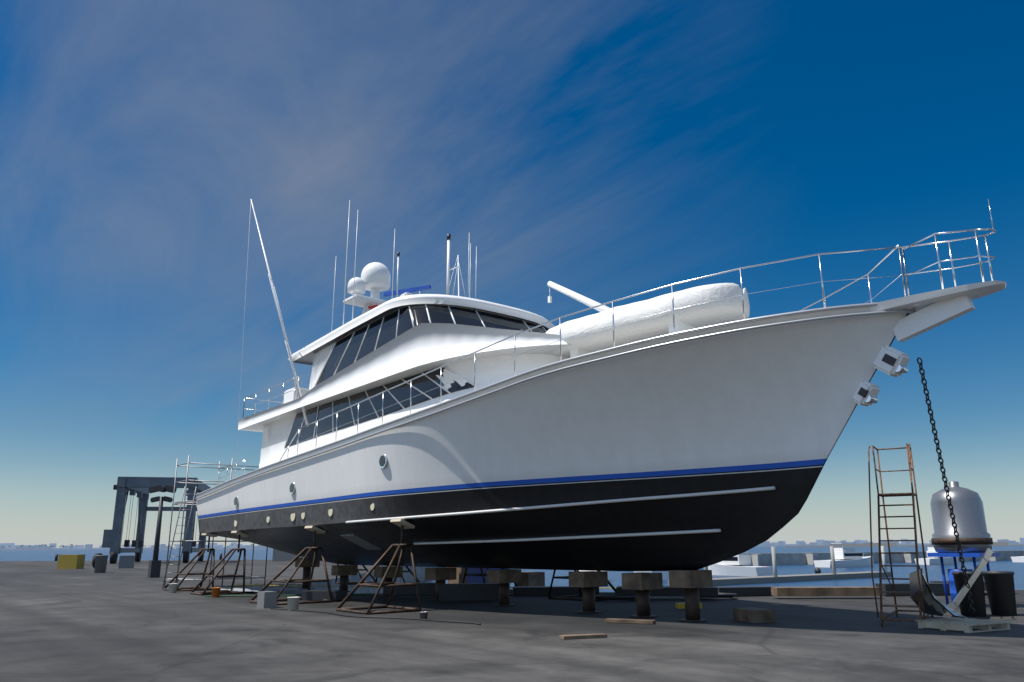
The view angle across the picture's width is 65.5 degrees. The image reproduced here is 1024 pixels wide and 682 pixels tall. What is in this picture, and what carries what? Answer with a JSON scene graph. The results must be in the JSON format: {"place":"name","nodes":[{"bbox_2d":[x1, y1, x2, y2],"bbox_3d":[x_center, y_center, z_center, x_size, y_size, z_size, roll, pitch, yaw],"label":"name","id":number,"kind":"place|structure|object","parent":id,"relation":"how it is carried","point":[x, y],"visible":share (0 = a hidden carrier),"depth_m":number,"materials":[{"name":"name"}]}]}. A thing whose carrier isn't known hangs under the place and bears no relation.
{"place":"outdoors","nodes":[
{"label":"outdoors","id":0,"kind":"place"},
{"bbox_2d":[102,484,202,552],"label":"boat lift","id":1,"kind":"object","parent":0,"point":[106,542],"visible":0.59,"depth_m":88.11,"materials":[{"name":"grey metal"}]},
{"bbox_2d":[0,560,1023,681],"bbox_3d":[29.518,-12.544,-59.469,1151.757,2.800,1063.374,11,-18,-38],"label":"yard","id":2,"kind":"structure","parent":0,"point":[113,623],"depth_m":13.50,"materials":[{"name":"concrete"}]},
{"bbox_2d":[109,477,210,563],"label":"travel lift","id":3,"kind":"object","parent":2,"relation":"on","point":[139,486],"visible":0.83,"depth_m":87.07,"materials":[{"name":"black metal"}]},
{"bbox_2d":[55,485,306,577],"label":"yard equipment","id":4,"kind":"object","parent":2,"relation":"on","point":[77,561],"visible":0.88,"depth_m":51.95,"materials":[{"name":"grey metal"}]},
{"bbox_2d":[162,455,267,588],"bbox_3d":[-12.235,7.518,33.199,4.141,5.204,2.350,11,-18,-38],"label":"scaffold","id":5,"kind":"object","parent":2,"relation":"on","point":[184,502],"visible":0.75,"depth_m":32.84,"materials":[{"name":"silver metal"}]},
{"bbox_2d":[163,519,615,614],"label":"boat stands","id":6,"kind":"object","parent":2,"relation":"on","point":[402,524],"visible":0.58,"depth_m":23.24,"materials":[{"name":"metal"}]},
{"bbox_2d":[169,583,615,624],"bbox_3d":[-4.317,8.314,26.866,19.243,0.400,14.363,-10,-18,34],"label":"yard clutter","id":7,"kind":"object","parent":2,"relation":"on","point":[266,597],"visible":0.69,"depth_m":20.82,"materials":[{"name":"grey"}]},
{"bbox_2d":[295,558,774,638],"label":"keel blocks","id":8,"kind":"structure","parent":2,"relation":"on","point":[690,582],"depth_m":17.62,"materials":[{"name":"wood"}]},
{"bbox_2d":[196,307,908,570],"bbox_3d":[-1.491,4.256,23.445,7.037,4.670,26.994,11,-18,-38],"label":"hull","id":9,"kind":"object","parent":8,"relation":"on","point":[775,406],"visible":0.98,"depth_m":17.09,"materials":[{"name":"paint"}]},
{"bbox_2d":[218,376,299,480],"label":"aft rails","id":10,"kind":"object","parent":9,"relation":"on","point":[255,399],"visible":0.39,"depth_m":28.51,"materials":[{"name":"silver metal"}]},
{"bbox_2d":[234,503,380,549],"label":"fittings","id":11,"kind":"object","parent":9,"relation":"attached to","point":[359,541],"visible":0.44,"depth_m":23.29,"materials":[{"name":"metal"}]},
{"bbox_2d":[234,454,387,506],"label":"portholes","id":12,"kind":"object","parent":9,"relation":"attached to","point":[383,460],"visible":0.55,"depth_m":24.38,"materials":[{"name":"silver metal"}]},
{"bbox_2d":[238,294,571,467],"bbox_3d":[-2.420,1.787,25.242,6.440,4.699,16.500,11,-18,-38],"label":"superstructure","id":13,"kind":"object","parent":9,"relation":"on","point":[393,342],"visible":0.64,"depth_m":22.30,"materials":[{"name":"white"}]},
{"bbox_2d":[284,387,308,402],"bbox_3d":[-7.474,2.033,27.654,0.600,0.700,0.900,11,-18,-38],"label":"deck box","id":14,"kind":"object","parent":13,"relation":"on","point":[289,396],"visible":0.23,"depth_m":27.40,"materials":[{"name":"white plastic"}]},
{"bbox_2d":[235,199,465,474],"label":"outriggers","id":15,"kind":"object","parent":13,"relation":"attached to","point":[296,384],"visible":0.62,"depth_m":26.71,"materials":[{"name":"white metal"}]},
{"bbox_2d":[331,200,476,331],"bbox_3d":[-3.675,-2.082,26.899,4.737,4.732,6.370,1,-15,-6],"label":"roof gear","id":16,"kind":"object","parent":13,"relation":"on","point":[375,279],"visible":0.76,"depth_m":27.45,"materials":[{"name":"white plastic"}]},
{"bbox_2d":[547,281,694,357],"bbox_3d":[2.498,-0.906,20.798,2.917,4.003,8.255,3,-15,-14],"label":"davit","id":17,"kind":"object","parent":13,"relation":"on","point":[679,325],"visible":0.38,"depth_m":23.15,"materials":[{"name":"white metal"}]},
{"bbox_2d":[546,283,749,356],"bbox_3d":[3.080,-0.406,18.349,2.415,1.091,5.331,11,-18,-38],"label":"inflatable dinghy","id":18,"kind":"object","parent":17,"relation":"attached to","point":[713,312],"visible":0.75,"depth_m":16.86,"materials":[{"name":"white rubber"}]},
{"bbox_2d":[195,302,916,499],"bbox_3d":[-1.490,3.048,23.747,7.123,2.241,27.023,11,-18,-38],"label":"cap rail","id":19,"kind":"object","parent":9,"relation":"attached to","point":[656,346],"visible":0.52,"depth_m":16.22,"materials":[{"name":"grey"}]},
{"bbox_2d":[345,486,775,544],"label":"hull spray rails","id":20,"kind":"object","parent":9,"relation":"on","point":[599,502],"visible":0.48,"depth_m":17.54,"materials":[{"name":"white"}]},
{"bbox_2d":[279,199,995,460],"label":"rails","id":21,"kind":"object","parent":9,"relation":"on","point":[899,247],"visible":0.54,"depth_m":14.94,"materials":[{"name":"silver metal"}]},
{"bbox_2d":[853,280,1005,406],"bbox_3d":[7.104,0.110,13.621,1.100,1.686,2.702,11,-18,-38],"label":"pulpit","id":22,"kind":"object","parent":9,"relation":"attached to","point":[935,308],"visible":0.98,"depth_m":13.68,"materials":[{"name":"white"}]},
{"bbox_2d":[301,567,986,608],"bbox_3d":[5.144,7.500,25.280,20.096,1.116,11.337,-5,-15,19],"label":"quay edge","id":23,"kind":"object","parent":2,"relation":"on","point":[472,588],"visible":0.6,"depth_m":23.27,"materials":[{"name":"grey"}]},
{"bbox_2d":[868,443,932,625],"bbox_3d":[7.973,3.897,16.489,0.828,3.623,2.696,-9,-17,30],"label":"rolling ladder","id":24,"kind":"object","parent":2,"relation":"on","point":[912,494],"visible":0.88,"depth_m":16.52,"materials":[{"name":"grey metal"}]},
{"bbox_2d":[915,617,1011,632],"bbox_3d":[8.307,5.223,14.659,1.200,0.140,1.100,7,-16,-27],"label":"pallet","id":25,"kind":"object","parent":2,"relation":"on","point":[966,625],"visible":0.98,"depth_m":14.45,"materials":[{"name":"grey wood"}]},
{"bbox_2d":[909,548,992,618],"bbox_3d":[8.520,4.603,15.162,1.869,1.271,0.713,1,-15,-5],"label":"anchor","id":26,"kind":"object","parent":25,"relation":"on","point":[933,604],"visible":0.98,"depth_m":15.16,"materials":[{"name":"silver metal"}]},
{"bbox_2d":[917,357,974,613],"bbox_3d":[7.979,2.790,14.586,0.089,4.426,3.575,-10,-17,32],"label":"chain","id":27,"kind":"object","parent":26,"relation":"attached to","point":[943,477],"visible":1,"depth_m":14.47,"materials":[{"name":"grey metal"}]},
{"bbox_2d":[927,481,1016,616],"bbox_3d":[11.371,4.824,19.089,2.297,3.100,4.301,-5,-15,17],"label":"tank group","id":28,"kind":"object","parent":2,"relation":"on","point":[975,539],"visible":0.8,"depth_m":19.88,"materials":[{"name":"grey metal"}]},
{"bbox_2d":[0,546,1023,591],"bbox_3d":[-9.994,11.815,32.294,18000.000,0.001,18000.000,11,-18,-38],"label":"sea","id":29,"kind":"structure","parent":0,"point":[934,572],"depth_m":123.16,"materials":[{"name":"blue liquid"}]},
{"bbox_2d":[510,570,668,586],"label":"boats","id":30,"kind":"object","parent":29,"relation":"on","point":[665,575],"visible":0.04,"depth_m":79.63,"materials":[{"name":"white"}]},
{"bbox_2d":[668,546,1023,585],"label":"dock","id":31,"kind":"object","parent":29,"relation":"on","point":[774,558],"visible":0.53,"depth_m":135.54,"materials":[{"name":"grey"}]},
{"bbox_2d":[708,543,1023,575],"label":"moored boats","id":32,"kind":"object","parent":29,"relation":"on","point":[737,565],"visible":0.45,"depth_m":122.79,"materials":[{"name":"white"}]},
{"bbox_2d":[0,538,1023,550],"bbox_3d":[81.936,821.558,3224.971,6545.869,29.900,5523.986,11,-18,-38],"label":"shore","id":33,"kind":"structure","parent":0,"point":[817,543],"depth_m":2518.32,"materials":[{"name":"blue"}]},
{"bbox_2d":[0,0,1023,547],"label":"sky","id":34,"kind":"structure","parent":0,"point":[602,151],"materials":[{"name":"blue"}]}
]}

